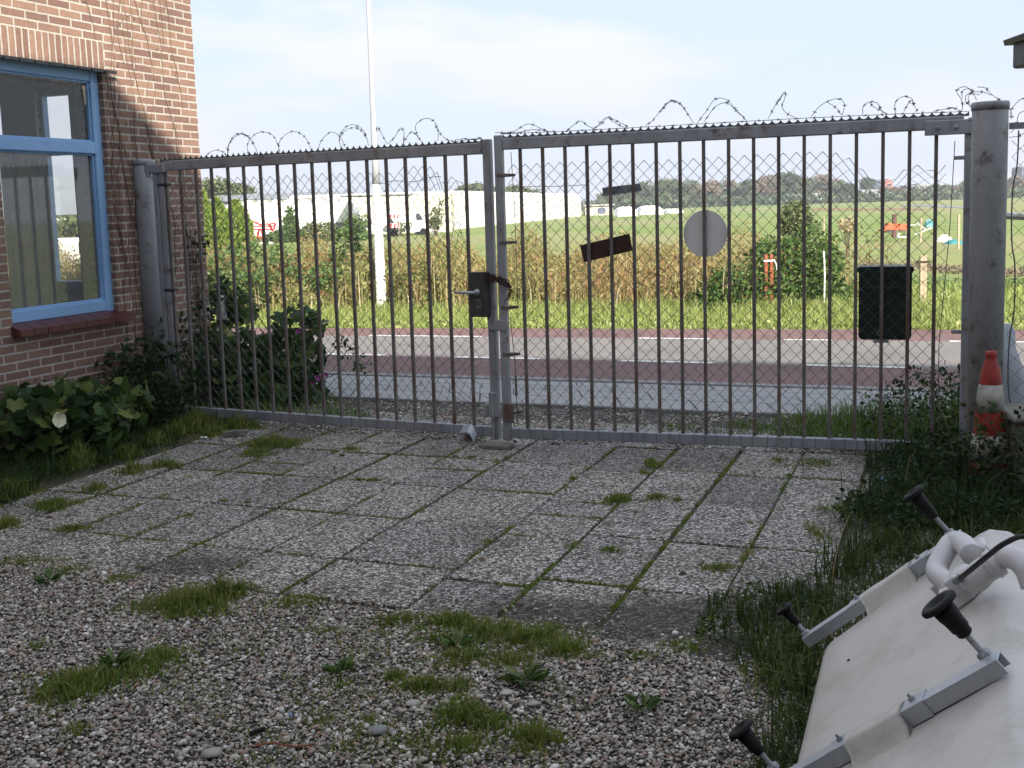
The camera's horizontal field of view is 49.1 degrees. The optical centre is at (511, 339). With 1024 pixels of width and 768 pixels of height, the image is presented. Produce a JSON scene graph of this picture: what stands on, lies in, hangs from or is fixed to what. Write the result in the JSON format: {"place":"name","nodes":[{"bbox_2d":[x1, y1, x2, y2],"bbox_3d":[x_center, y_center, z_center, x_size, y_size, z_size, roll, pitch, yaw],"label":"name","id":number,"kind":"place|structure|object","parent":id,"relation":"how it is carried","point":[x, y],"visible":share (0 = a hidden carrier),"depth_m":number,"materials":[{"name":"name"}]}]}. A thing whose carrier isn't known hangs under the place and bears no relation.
{"place":"outdoors","nodes":[
{"label":"outdoors","id":0,"kind":"place"},
{"bbox_2d":[1,177,76,219],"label":"barn","id":1,"kind":"structure","parent":0,"point":[65,196],"depth_m":78.87,"materials":[{"name":"white"}]},
{"bbox_2d":[363,214,412,236],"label":"shrub","id":2,"kind":"object","parent":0,"point":[400,229],"visible":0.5,"depth_m":103.34,"materials":[{"name":"plant"}]},
{"bbox_2d":[340,193,454,233],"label":"barn","id":3,"kind":"structure","parent":0,"point":[399,202],"depth_m":117.12,"materials":[{"name":"white"}]},
{"bbox_2d":[0,397,942,636],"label":"yard soil","id":4,"kind":"structure","parent":0,"point":[55,482],"depth_m":6.89,"materials":[{"name":"soil"}]},
{"bbox_2d":[0,373,155,460],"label":"hollyhock","id":5,"kind":"object","parent":4,"relation":"on","point":[59,426],"visible":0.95,"depth_m":7.52,"materials":[{"name":"plant"}]},
{"bbox_2d":[0,393,255,507],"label":"weedy grass","id":6,"kind":"structure","parent":4,"relation":"on","point":[45,463],"depth_m":7.32,"materials":[{"name":"plant"}]},
{"bbox_2d":[132,159,166,410],"bbox_3d":[-2.905,-0.363,9.050,0.182,2.154,0.182,-2,7,0],"label":"gate post","id":7,"kind":"object","parent":4,"relation":"on","point":[148,252],"visible":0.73,"depth_m":8.94,"materials":[{"name":"metal"}]},
{"bbox_2d":[144,138,505,441],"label":"steel gate","id":8,"kind":"structure","parent":7,"relation":"attached to","point":[482,298],"depth_m":8.04,"materials":[{"name":"metal"}]},
{"bbox_2d":[201,118,481,158],"bbox_3d":[-1.251,-1.391,7.939,2.453,0.264,0.226,2,8,26],"label":"barbed wire","id":9,"kind":"object","parent":8,"relation":"attached to","point":[252,143],"visible":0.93,"depth_m":7.91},
{"bbox_2d":[483,272,511,299],"bbox_3d":[-0.102,-0.355,7.426,0.206,0.191,0.131,-2,7,0],"label":"chain","id":10,"kind":"object","parent":8,"relation":"attached to","point":[497,279],"visible":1,"depth_m":7.39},
{"bbox_2d":[94,310,212,426],"bbox_3d":[-2.794,0.234,8.786,0.927,0.868,0.946,-2,7,0],"label":"shrub","id":11,"kind":"object","parent":4,"relation":"on","point":[125,357],"visible":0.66,"depth_m":8.63,"materials":[{"name":"green plant"}]},
{"bbox_2d":[198,378,965,455],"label":"weedy grass","id":12,"kind":"structure","parent":4,"relation":"on","point":[840,422],"depth_m":7.62,"materials":[{"name":"plant"}]},
{"bbox_2d":[687,466,1023,767],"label":"weedy grass","id":13,"kind":"structure","parent":4,"relation":"on","point":[808,657],"depth_m":4.32,"materials":[{"name":"plant"}]},
{"bbox_2d":[1003,33,1023,68],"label":"lantern","id":14,"kind":"object","parent":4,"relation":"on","point":[1017,42],"visible":1,"depth_m":6.49,"materials":[{"name":"metal"}]},
{"bbox_2d":[1005,403,1023,495],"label":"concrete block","id":15,"kind":"structure","parent":4,"relation":"on","point":[1009,413],"depth_m":5.81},
{"bbox_2d":[1006,122,1023,402],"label":"chainlink fence","id":16,"kind":"object","parent":4,"relation":"on","point":[1017,125],"visible":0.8,"depth_m":6.26,"materials":[{"name":"metal"}]},
{"bbox_2d":[0,409,1016,672],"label":"paving","id":17,"kind":"structure","parent":0,"point":[716,529],"depth_m":5.74,"materials":[{"name":"concrete"}]},
{"bbox_2d":[223,429,247,436],"bbox_3d":[-2.006,0.679,8.128,0.174,0.040,0.040,-3,7,-10],"label":"timber offcut","id":18,"kind":"object","parent":17,"relation":"on","point":[234,432],"visible":1,"depth_m":8.11,"materials":[{"name":"wood"}]},
{"bbox_2d":[0,544,726,651],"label":"gravel","id":19,"kind":"structure","parent":17,"relation":"on","point":[674,632],"depth_m":4.61,"materials":[{"name":"gravel"}]},
{"bbox_2d":[5,433,822,767],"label":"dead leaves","id":20,"kind":"object","parent":17,"relation":"on","point":[681,573],"visible":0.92,"depth_m":5.15,"materials":[{"name":"brown plant"}]},
{"bbox_2d":[479,441,514,449],"bbox_3d":[-0.100,0.712,7.480,0.220,0.030,0.110,2,8,26],"label":"gate stop","id":21,"kind":"object","parent":17,"relation":"on","point":[496,445],"visible":1,"depth_m":7.45,"materials":[{"name":"concrete"}]},
{"bbox_2d":[0,402,1005,767],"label":"yard grass","id":22,"kind":"structure","parent":17,"relation":"on","point":[70,684],"depth_m":4.34,"materials":[{"name":"plant"}]},
{"bbox_2d":[494,111,971,453],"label":"steel gate","id":23,"kind":"structure","parent":17,"relation":"on","point":[935,126],"depth_m":7.00,"materials":[{"name":"metal"}]},
{"bbox_2d":[580,234,631,261],"bbox_3d":[0.607,-0.588,7.224,0.349,0.180,0.004,0,7,18],"label":"sign plate","id":24,"kind":"object","parent":23,"relation":"attached to","point":[601,248],"visible":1,"depth_m":7.22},
{"bbox_2d":[602,184,641,195],"bbox_3d":[0.704,-0.956,7.172,0.256,0.073,0.006,0,7,18],"label":"sign plate","id":25,"kind":"object","parent":23,"relation":"attached to","point":[625,188],"visible":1,"depth_m":7.17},
{"bbox_2d":[684,210,726,256],"bbox_3d":[1.212,-0.662,7.020,0.274,0.293,0.010,0,7,18],"label":"round sign","id":26,"kind":"object","parent":23,"relation":"attached to","point":[716,232],"visible":1,"depth_m":7.02,"materials":[{"name":"metal"}]},
{"bbox_2d":[495,92,967,134],"bbox_3d":[1.259,-1.412,6.924,2.902,0.187,0.215,0,7,17],"label":"barbed wire","id":27,"kind":"object","parent":23,"relation":"attached to","point":[715,98],"visible":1,"depth_m":6.89,"materials":[{"name":"metal"}]},
{"bbox_2d":[857,265,913,342],"bbox_3d":[2.281,-0.218,6.854,0.327,0.464,0.194,0,7,18],"label":"letterbox","id":28,"kind":"object","parent":23,"relation":"attached to","point":[866,302],"visible":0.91,"depth_m":6.78,"materials":[{"name":"metal"}]},
{"bbox_2d":[933,86,1001,111],"bbox_3d":[2.641,-1.392,6.488,0.382,0.139,0.112,0,7,17],"label":"barbed wire","id":29,"kind":"object","parent":23,"relation":"attached to","point":[970,93],"visible":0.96,"depth_m":6.47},
{"bbox_2d":[829,414,1023,535],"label":"weeds","id":30,"kind":"object","parent":17,"relation":"on","point":[927,463],"visible":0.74,"depth_m":5.64,"materials":[{"name":"plant"}]},
{"bbox_2d":[921,401,1023,501],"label":"trailing weed","id":31,"kind":"object","parent":17,"relation":"on","point":[970,453],"visible":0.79,"depth_m":5.80,"materials":[{"name":"plant"}]},
{"bbox_2d":[962,350,1008,497],"bbox_3d":[2.537,0.441,5.947,0.300,0.763,0.300,1,7,21],"label":"traffic cone","id":32,"kind":"object","parent":17,"relation":"on","point":[990,386],"visible":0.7,"depth_m":5.88,"materials":[{"name":"plastic"}]},
{"bbox_2d":[1003,323,1023,402],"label":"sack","id":33,"kind":"object","parent":17,"relation":"on","point":[1015,381],"visible":0.25,"depth_m":6.54,"materials":[{"name":"plastic"}]},
{"bbox_2d":[0,0,1023,202],"label":"sky","id":34,"kind":"structure","parent":0,"point":[475,68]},
{"bbox_2d":[7,197,1023,329],"bbox_3d":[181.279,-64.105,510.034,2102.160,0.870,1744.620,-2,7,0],"label":"ground","id":35,"kind":"structure","parent":0,"point":[954,257],"depth_m":91.26,"materials":[{"name":"plant"}]},
{"bbox_2d":[4,214,78,260],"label":"hedge","id":36,"kind":"object","parent":35,"relation":"on","point":[67,228],"visible":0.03,"depth_m":56.10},
{"bbox_2d":[58,237,80,264],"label":"van","id":37,"kind":"object","parent":35,"relation":"on","point":[73,242],"visible":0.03,"depth_m":46.90,"materials":[{"name":"white metal"}]},
{"bbox_2d":[0,0,214,455],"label":"brick house","id":38,"kind":"structure","parent":35,"relation":"on","point":[52,324],"depth_m":8.62,"materials":[{"name":"brick"}]},
{"bbox_2d":[0,58,113,323],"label":"window","id":39,"kind":"structure","parent":38,"relation":"in","point":[92,147],"depth_m":8.43,"materials":[{"name":"blue paint"}]},
{"bbox_2d":[38,88,81,287],"bbox_3d":[-4.008,-1.361,10.151,0.502,1.788,0.070,1,7,21],"label":"inner window frame","id":40,"kind":"structure","parent":38,"relation":"in","point":[42,94],"depth_m":10.20,"materials":[{"name":"blue paint"}]},
{"bbox_2d":[83,0,195,382],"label":"dead vine","id":41,"kind":"object","parent":38,"relation":"attached to","point":[125,177],"visible":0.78,"depth_m":8.84,"materials":[{"name":"plant"}]},
{"bbox_2d":[186,227,215,398],"bbox_3d":[-2.664,-0.215,9.666,0.149,1.501,0.312,2,8,29],"label":"climbing vine","id":42,"kind":"object","parent":38,"relation":"attached to","point":[199,306],"visible":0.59,"depth_m":9.64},
{"bbox_2d":[204,196,229,257],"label":"conifer","id":43,"kind":"object","parent":35,"relation":"on","point":[218,210],"visible":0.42,"depth_m":59.18,"materials":[{"name":"green plant"}]},
{"bbox_2d":[202,175,233,198],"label":"tree","id":44,"kind":"object","parent":35,"relation":"on","point":[215,180],"visible":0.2,"depth_m":166.86,"materials":[{"name":"green plant"}]},
{"bbox_2d":[210,181,252,197],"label":"tree","id":45,"kind":"object","parent":35,"relation":"on","point":[233,188],"visible":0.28,"depth_m":166.22,"materials":[{"name":"green plant"}]},
{"bbox_2d":[220,198,256,257],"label":"conifer","id":46,"kind":"object","parent":35,"relation":"on","point":[240,216],"visible":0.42,"depth_m":59.14,"materials":[{"name":"green plant"}]},
{"bbox_2d":[207,237,306,306],"bbox_3d":[-4.215,-1.029,18.253,1.670,1.259,2.197,-2,7,0],"label":"shrub","id":47,"kind":"object","parent":35,"relation":"on","point":[258,271],"visible":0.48,"depth_m":18.08,"materials":[{"name":"green plant"}]},
{"bbox_2d":[253,221,275,243],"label":"hay tedder","id":48,"kind":"object","parent":35,"relation":"on","point":[266,225],"visible":0.41,"depth_m":83.38,"materials":[{"name":"red paint"}]},
{"bbox_2d":[188,272,371,408],"bbox_3d":[-2.225,0.007,9.715,2.059,1.175,1.183,5,9,43],"label":"mallow bush","id":49,"kind":"object","parent":35,"relation":"on","point":[311,367],"visible":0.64,"depth_m":9.55,"materials":[{"name":"plant"}]},
{"bbox_2d":[209,191,353,206],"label":"hall","id":50,"kind":"structure","parent":35,"relation":"on","point":[255,195],"depth_m":163.76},
{"bbox_2d":[266,205,306,242],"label":"shrub","id":51,"kind":"object","parent":35,"relation":"on","point":[291,227],"visible":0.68,"depth_m":94.00,"materials":[{"name":"green plant"}]},
{"bbox_2d":[226,197,354,235],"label":"greenhouse","id":52,"kind":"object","parent":35,"relation":"on","point":[338,219],"visible":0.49,"depth_m":125.14,"materials":[{"name":"glass"}]},
{"bbox_2d":[301,221,341,240],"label":"shrub","id":53,"kind":"object","parent":35,"relation":"on","point":[308,225],"visible":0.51,"depth_m":95.02,"materials":[{"name":"green plant"}]},
{"bbox_2d":[302,225,363,291],"bbox_3d":[-2.999,-1.224,19.011,0.958,1.394,1.789,-2,7,0],"label":"shrub","id":54,"kind":"object","parent":35,"relation":"on","point":[339,232],"visible":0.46,"depth_m":19.23,"materials":[{"name":"green plant"}]},
{"bbox_2d":[336,213,373,240],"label":"shrub","id":55,"kind":"object","parent":35,"relation":"on","point":[357,220],"visible":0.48,"depth_m":94.12,"materials":[{"name":"green plant"}]},
{"bbox_2d":[366,0,386,305],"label":"lamp post","id":56,"kind":"object","parent":35,"relation":"on","point":[376,220],"visible":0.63,"depth_m":17.79,"materials":[{"name":"metal"}]},
{"bbox_2d":[360,215,403,235],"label":"van","id":57,"kind":"object","parent":35,"relation":"on","point":[384,220],"visible":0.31,"depth_m":104.54,"materials":[{"name":"white metal"}]},
{"bbox_2d":[0,556,816,767],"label":"gravel yard","id":58,"kind":"structure","parent":35,"relation":"on","point":[715,653],"depth_m":3.71,"materials":[{"name":"gravel"}]},
{"bbox_2d":[31,568,63,583],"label":"rosette weed","id":59,"kind":"object","parent":58,"relation":"on","point":[48,573],"visible":1,"depth_m":4.99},
{"bbox_2d":[97,644,136,669],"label":"rosette weed","id":60,"kind":"object","parent":58,"relation":"on","point":[124,657],"visible":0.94,"depth_m":4.03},
{"bbox_2d":[200,747,222,758],"bbox_3d":[-0.894,1.231,3.333,0.065,0.021,0.057,-2,7,0],"label":"stone","id":61,"kind":"object","parent":58,"relation":"on","point":[211,752],"visible":1,"depth_m":3.32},
{"bbox_2d":[211,578,247,594],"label":"rosette weed","id":62,"kind":"object","parent":58,"relation":"on","point":[224,588],"visible":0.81,"depth_m":4.74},
{"bbox_2d":[255,742,314,746],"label":"twig","id":63,"kind":"object","parent":58,"relation":"on","point":[281,744],"visible":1,"depth_m":3.36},
{"bbox_2d":[320,654,356,674],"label":"rosette weed","id":64,"kind":"object","parent":58,"relation":"on","point":[348,664],"visible":1,"depth_m":3.90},
{"bbox_2d":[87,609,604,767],"bbox_3d":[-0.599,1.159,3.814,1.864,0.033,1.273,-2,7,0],"label":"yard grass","id":65,"kind":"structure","parent":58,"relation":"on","point":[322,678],"depth_m":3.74,"materials":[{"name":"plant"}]},
{"bbox_2d":[367,725,387,735],"bbox_3d":[-0.414,1.203,3.448,0.065,0.021,0.057,-2,7,0],"label":"stone","id":66,"kind":"object","parent":58,"relation":"on","point":[378,729],"visible":1,"depth_m":3.43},
{"bbox_2d":[441,628,476,648],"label":"rosette weed","id":67,"kind":"object","parent":58,"relation":"on","point":[461,637],"visible":0.98,"depth_m":4.11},
{"bbox_2d":[498,662,550,686],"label":"rosette weed","id":68,"kind":"object","parent":58,"relation":"on","point":[513,675],"visible":1,"depth_m":3.78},
{"bbox_2d":[621,691,662,711],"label":"rosette weed","id":69,"kind":"object","parent":58,"relation":"on","point":[648,701],"visible":1,"depth_m":3.56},
{"bbox_2d":[729,485,1023,767],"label":"bathtub","id":70,"kind":"object","parent":58,"relation":"on","point":[918,670],"visible":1,"depth_m":2.38,"materials":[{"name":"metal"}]},
{"bbox_2d":[384,211,433,234],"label":"van","id":71,"kind":"object","parent":35,"relation":"on","point":[414,221],"visible":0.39,"depth_m":106.48,"materials":[{"name":"white metal"}]},
{"bbox_2d":[287,190,580,228],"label":"greenhouse","id":72,"kind":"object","parent":35,"relation":"on","point":[476,210],"visible":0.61,"depth_m":159.76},
{"bbox_2d":[429,197,444,235],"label":"tree","id":73,"kind":"object","parent":35,"relation":"on","point":[434,227],"visible":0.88,"depth_m":99.25,"materials":[{"name":"green plant"}]},
{"bbox_2d":[7,216,903,311],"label":"dry reeds","id":74,"kind":"object","parent":35,"relation":"on","point":[532,254],"visible":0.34,"depth_m":18.03,"materials":[{"name":"plant"}]},
{"bbox_2d":[215,391,837,417],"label":"kerb","id":75,"kind":"structure","parent":35,"relation":"on","point":[651,409],"depth_m":8.79,"materials":[{"name":"concrete"}]},
{"bbox_2d":[247,398,908,455],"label":"gravel verge","id":76,"kind":"structure","parent":35,"relation":"on","point":[581,415],"depth_m":8.52,"materials":[{"name":"gravel"}]},
{"bbox_2d":[857,360,959,438],"bbox_3d":[2.862,0.416,7.211,1.227,0.582,0.785,-4,7,-17],"label":"shrub","id":77,"kind":"object","parent":76,"relation":"on","point":[924,383],"visible":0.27,"depth_m":7.19,"materials":[{"name":"green plant"}]},
{"bbox_2d":[212,354,959,390],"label":"cycle lane","id":78,"kind":"structure","parent":35,"relation":"on","point":[482,369],"depth_m":10.66,"materials":[{"name":"asphalt"}]},
{"bbox_2d":[217,375,957,416],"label":"footpath","id":79,"kind":"structure","parent":35,"relation":"on","point":[738,396],"depth_m":9.33,"materials":[{"name":"concrete"}]},
{"bbox_2d":[216,295,227,361],"bbox_3d":[-2.599,0.045,10.086,0.120,0.880,0.117,-2,7,0],"label":"marker post","id":80,"kind":"object","parent":79,"relation":"on","point":[224,310],"visible":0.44,"depth_m":10.02,"materials":[{"name":"white paint"}]},
{"bbox_2d":[582,204,614,215],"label":"shed","id":81,"kind":"structure","parent":35,"relation":"on","point":[596,208],"depth_m":233.97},
{"bbox_2d":[209,292,1023,329],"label":"verge grass","id":82,"kind":"structure","parent":35,"relation":"on","point":[951,316],"depth_m":15.38,"materials":[{"name":"plant"}]},
{"bbox_2d":[614,207,637,215],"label":"polytunnel","id":83,"kind":"structure","parent":35,"relation":"on","point":[625,211],"depth_m":203.80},
{"bbox_2d":[232,328,1023,340],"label":"cycle lane","id":84,"kind":"structure","parent":35,"relation":"on","point":[916,335],"depth_m":13.67,"materials":[{"name":"asphalt"}]},
{"bbox_2d":[302,371,957,391],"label":"kerb","id":85,"kind":"structure","parent":35,"relation":"on","point":[643,381],"depth_m":9.84,"materials":[{"name":"concrete"}]},
{"bbox_2d":[637,180,654,200],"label":"tree","id":86,"kind":"object","parent":35,"relation":"on","point":[650,188],"visible":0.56,"depth_m":430.59,"materials":[{"name":"green plant"}]},
{"bbox_2d":[636,206,662,214],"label":"polytunnel","id":87,"kind":"structure","parent":35,"relation":"on","point":[649,211],"depth_m":217.70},
{"bbox_2d":[658,177,675,199],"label":"tree","id":88,"kind":"object","parent":35,"relation":"on","point":[665,187],"visible":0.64,"depth_m":414.50,"materials":[{"name":"green plant"}]},
{"bbox_2d":[671,180,696,206],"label":"tree","id":89,"kind":"object","parent":35,"relation":"on","point":[685,186],"visible":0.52,"depth_m":412.74,"materials":[{"name":"green plant"}]},
{"bbox_2d":[699,184,721,197],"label":"tree","id":90,"kind":"object","parent":35,"relation":"on","point":[716,191],"visible":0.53,"depth_m":411.37,"materials":[{"name":"brown plant"}]},
{"bbox_2d":[736,179,757,196],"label":"tree","id":91,"kind":"object","parent":35,"relation":"on","point":[746,188],"visible":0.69,"depth_m":417.31,"materials":[{"name":"green plant"}]},
{"bbox_2d":[750,179,775,196],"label":"tree","id":92,"kind":"object","parent":35,"relation":"on","point":[760,185],"visible":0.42,"depth_m":424.44,"materials":[{"name":"brown plant"}]},
{"bbox_2d":[756,174,776,196],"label":"tree","id":93,"kind":"object","parent":35,"relation":"on","point":[764,179],"visible":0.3,"depth_m":432.94,"materials":[{"name":"brown plant"}]},
{"bbox_2d":[763,254,776,305],"bbox_3d":[3.738,-0.815,16.214,0.188,0.822,0.103,-2,7,0],"label":"marker post","id":94,"kind":"object","parent":35,"relation":"on","point":[765,260],"visible":0.64,"depth_m":16.19,"materials":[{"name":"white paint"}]},
{"bbox_2d":[684,224,858,310],"bbox_3d":[3.854,-1.041,16.774,2.667,1.293,1.999,-2,7,0],"label":"bramble bush","id":95,"kind":"object","parent":35,"relation":"on","point":[791,285],"visible":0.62,"depth_m":16.50,"materials":[{"name":"green plant"}]},
{"bbox_2d":[781,172,801,196],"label":"tree","id":96,"kind":"object","parent":35,"relation":"on","point":[790,179],"visible":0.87,"depth_m":410.69,"materials":[{"name":"green plant"}]},
{"bbox_2d":[776,199,824,240],"bbox_3d":[6.669,-2.167,25.965,1.115,2.217,1.105,-2,7,0],"label":"shrub","id":97,"kind":"object","parent":35,"relation":"on","point":[791,223],"visible":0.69,"depth_m":25.72,"materials":[{"name":"green plant"}]},
{"bbox_2d":[581,184,1023,210],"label":"hedge","id":98,"kind":"object","parent":35,"relation":"on","point":[1018,191],"visible":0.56,"depth_m":395.67,"materials":[{"name":"plant"}]},
{"bbox_2d":[812,173,832,193],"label":"tree","id":99,"kind":"object","parent":35,"relation":"on","point":[818,179],"visible":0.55,"depth_m":446.70,"materials":[{"name":"brown plant"}]},
{"bbox_2d":[837,182,853,196],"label":"tree","id":100,"kind":"object","parent":35,"relation":"on","point":[849,186],"visible":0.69,"depth_m":401.05,"materials":[{"name":"green plant"}]},
{"bbox_2d":[837,215,858,256],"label":"shrub","id":101,"kind":"object","parent":35,"relation":"on","point":[842,222],"visible":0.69,"depth_m":45.80,"materials":[{"name":"green plant"}]},
{"bbox_2d":[878,223,906,237],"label":"farm implement","id":102,"kind":"object","parent":35,"relation":"on","point":[901,227],"visible":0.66,"depth_m":59.50,"materials":[{"name":"orange paint"}]},
{"bbox_2d":[917,255,931,301],"bbox_3d":[5.967,-0.842,16.219,0.188,0.741,0.103,-2,7,0],"label":"fence post","id":103,"kind":"object","parent":35,"relation":"on","point":[922,261],"visible":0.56,"depth_m":16.21,"materials":[{"name":"beige wood"}]},
{"bbox_2d":[844,273,1023,290],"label":"dry reeds","id":104,"kind":"object","parent":35,"relation":"on","point":[915,282],"visible":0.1,"depth_m":19.43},
{"bbox_2d":[862,260,1023,276],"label":"ditch plants","id":105,"kind":"object","parent":35,"relation":"on","point":[958,270],"visible":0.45,"depth_m":36.15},
{"bbox_2d":[1007,174,1022,188],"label":"tree","id":106,"kind":"object","parent":35,"relation":"on","point":[1010,182],"visible":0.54,"depth_m":426.21,"materials":[{"name":"brown plant"}]},
{"bbox_2d":[242,335,1023,368],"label":"road","id":107,"kind":"structure","parent":0,"point":[949,352],"depth_m":12.10,"materials":[{"name":"asphalt"}]},
{"bbox_2d":[326,335,1023,367],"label":"road marking","id":108,"kind":"object","parent":107,"relation":"on","point":[646,360],"visible":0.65,"depth_m":11.94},
{"bbox_2d":[812,208,923,209],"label":"bare field","id":109,"kind":"structure","parent":0,"point":[866,209],"depth_m":201.28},
{"bbox_2d":[810,280,1023,309],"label":"meadow grass","id":110,"kind":"structure","parent":0,"point":[956,290],"depth_m":17.44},
{"bbox_2d":[966,100,1009,440],"bbox_3d":[2.673,-0.224,6.311,0.199,2.194,0.199,-2,7,0],"label":"gate post","id":111,"kind":"object","parent":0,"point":[988,197],"visible":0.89,"depth_m":6.20,"materials":[{"name":"metal"}]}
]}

